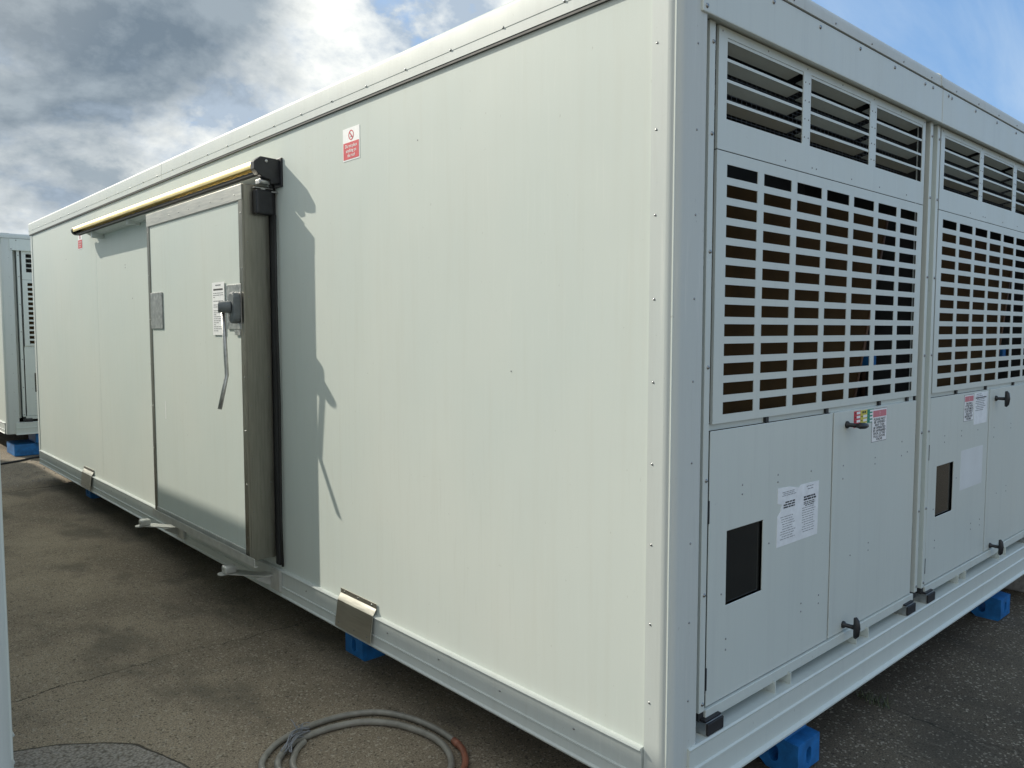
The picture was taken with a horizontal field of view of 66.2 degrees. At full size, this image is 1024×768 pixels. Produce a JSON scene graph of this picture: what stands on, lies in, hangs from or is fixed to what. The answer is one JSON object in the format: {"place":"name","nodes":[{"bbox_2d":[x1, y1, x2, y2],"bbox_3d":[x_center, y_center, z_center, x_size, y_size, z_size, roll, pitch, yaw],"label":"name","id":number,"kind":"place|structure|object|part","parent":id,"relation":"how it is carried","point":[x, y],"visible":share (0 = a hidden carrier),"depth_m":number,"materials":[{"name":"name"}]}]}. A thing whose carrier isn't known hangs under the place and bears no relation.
{"place":"outdoors","nodes":[
{"label":"outdoors","id":0,"kind":"place"},
{"bbox_2d":[0,432,1023,767],"bbox_3d":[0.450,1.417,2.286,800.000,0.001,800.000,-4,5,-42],"label":"ground","id":1,"kind":"structure","parent":0,"point":[962,704],"depth_m":3.53,"materials":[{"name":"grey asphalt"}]},
{"bbox_2d":[0,465,14,767],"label":"cold room","id":2,"kind":"object","parent":1,"relation":"on","point":[7,735],"visible":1,"depth_m":2.20,"materials":[{"name":"paint"}]},
{"bbox_2d":[0,456,39,464],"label":"power cable","id":3,"kind":"object","parent":1,"relation":"on","point":[9,462],"visible":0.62,"depth_m":9.38,"materials":[{"name":"black rubber"}]},
{"bbox_2d":[7,433,38,456],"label":"support block","id":4,"kind":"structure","parent":1,"relation":"on","point":[24,447],"depth_m":9.88,"materials":[{"name":"blue plastic"}]},
{"bbox_2d":[0,233,37,434],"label":"cold room","id":5,"kind":"object","parent":4,"relation":"on","point":[11,420],"visible":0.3,"depth_m":9.65,"materials":[{"name":"white metal"}]},
{"bbox_2d":[15,250,37,421],"bbox_3d":[-5.629,-0.633,10.451,1.678,2.120,0.618,-4,5,-42],"label":"condensing unit","id":6,"kind":"object","parent":5,"relation":"on","point":[25,319],"visible":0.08,"depth_m":9.78,"materials":[{"name":"white metal"}]},
{"bbox_3d":[-5.771,-0.045,10.043,0.798,0.854,0.015,-4,5,-42],"label":"access door","id":7,"kind":"part","parent":6,"relation":"part of","materials":[{"name":"white metal"}]},
{"bbox_2d":[86,489,100,498],"bbox_3d":[-3.799,0.959,7.540,0.500,0.197,0.156,-4,5,-42],"label":"plastic support block","id":8,"kind":"object","parent":1,"relation":"on","point":[90,494],"depth_m":7.34,"materials":[{"name":"blue plastic"}]},
{"bbox_2d":[258,709,468,767],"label":"coiled hose","id":9,"kind":"object","parent":1,"relation":"on","point":[298,742],"visible":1,"depth_m":3.04,"materials":[{"name":"grey rubber"}]},
{"bbox_2d":[345,632,384,660],"bbox_3d":[-0.575,1.205,3.938,0.500,0.197,0.156,-4,5,-42],"label":"plastic support block","id":10,"kind":"object","parent":1,"relation":"on","point":[359,649],"depth_m":3.76,"materials":[{"name":"blue plastic"}]},
{"bbox_2d":[759,724,819,767],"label":"plastic support block","id":11,"kind":"object","parent":1,"relation":"on","point":[799,748],"depth_m":2.80,"materials":[{"name":"blue plastic"}]},
{"bbox_2d":[28,0,1023,767],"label":"cold room","id":12,"kind":"object","parent":11,"relation":"on","point":[398,356],"visible":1,"depth_m":2.93,"materials":[{"name":"white metal"}]},
{"bbox_2d":[146,183,275,567],"bbox_3d":[-1.757,-0.073,4.396,0.253,1.889,1.515,-4,5,-42],"label":"sliding door","id":13,"kind":"structure","parent":12,"relation":"in","point":[208,256],"depth_m":4.20,"materials":[{"name":"silver metal"}]},
{"bbox_2d":[696,20,933,736],"bbox_3d":[1.025,-0.037,3.062,1.678,2.120,0.618,-4,5,-42],"label":"condensing unit","id":14,"kind":"object","parent":12,"relation":"on","point":[817,198],"visible":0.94,"depth_m":2.77,"materials":[{"name":"paint"}]},
{"bbox_3d":[0.882,0.551,2.654,0.798,0.854,0.015,-4,5,-42],"label":"access door","id":15,"kind":"part","parent":14,"relation":"part of","materials":[{"name":"white metal"}]},
{"bbox_3d":[1.490,0.525,3.163,0.767,0.871,0.086,-4,5,-42],"label":"access door","id":16,"kind":"part","parent":14,"relation":"part of","materials":[{"name":"white metal"}]},
{"bbox_2d":[913,125,1023,603],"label":"condensing unit","id":17,"kind":"object","parent":12,"relation":"on","point":[971,514],"visible":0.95,"depth_m":3.92,"materials":[{"name":"white metal"}]},
{"bbox_3d":[2.164,0.472,3.814,0.798,0.854,0.015,-4,5,-42],"label":"access door","id":18,"kind":"part","parent":17,"relation":"part of","materials":[{"name":"white metal"}]},
{"bbox_3d":[2.771,0.449,4.323,0.767,0.878,0.086,-4,5,-42],"label":"access door","id":19,"kind":"part","parent":17,"relation":"part of","materials":[{"name":"white metal"}]},
{"bbox_2d":[971,591,1009,620],"bbox_3d":[2.525,1.169,4.466,0.156,0.197,0.500,-4,5,-42],"label":"plastic support block","id":20,"kind":"object","parent":1,"relation":"on","point":[996,607],"depth_m":4.28,"materials":[{"name":"blue plastic"}]},
{"bbox_2d":[1005,575,1023,592],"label":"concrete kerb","id":21,"kind":"structure","parent":1,"relation":"on","point":[1017,584],"depth_m":4.72,"materials":[{"name":"grey concrete"}]},
{"bbox_2d":[0,0,1023,234],"label":"sky","id":22,"kind":"structure","parent":0,"point":[95,95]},
{"bbox_2d":[856,686,892,709],"bbox_3d":[1.536,1.322,3.325,0.083,0.048,0.176,-4,5,-42],"label":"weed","id":23,"kind":"object","parent":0,"point":[884,702],"visible":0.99,"depth_m":3.31,"materials":[{"name":"green plant"}]}
]}

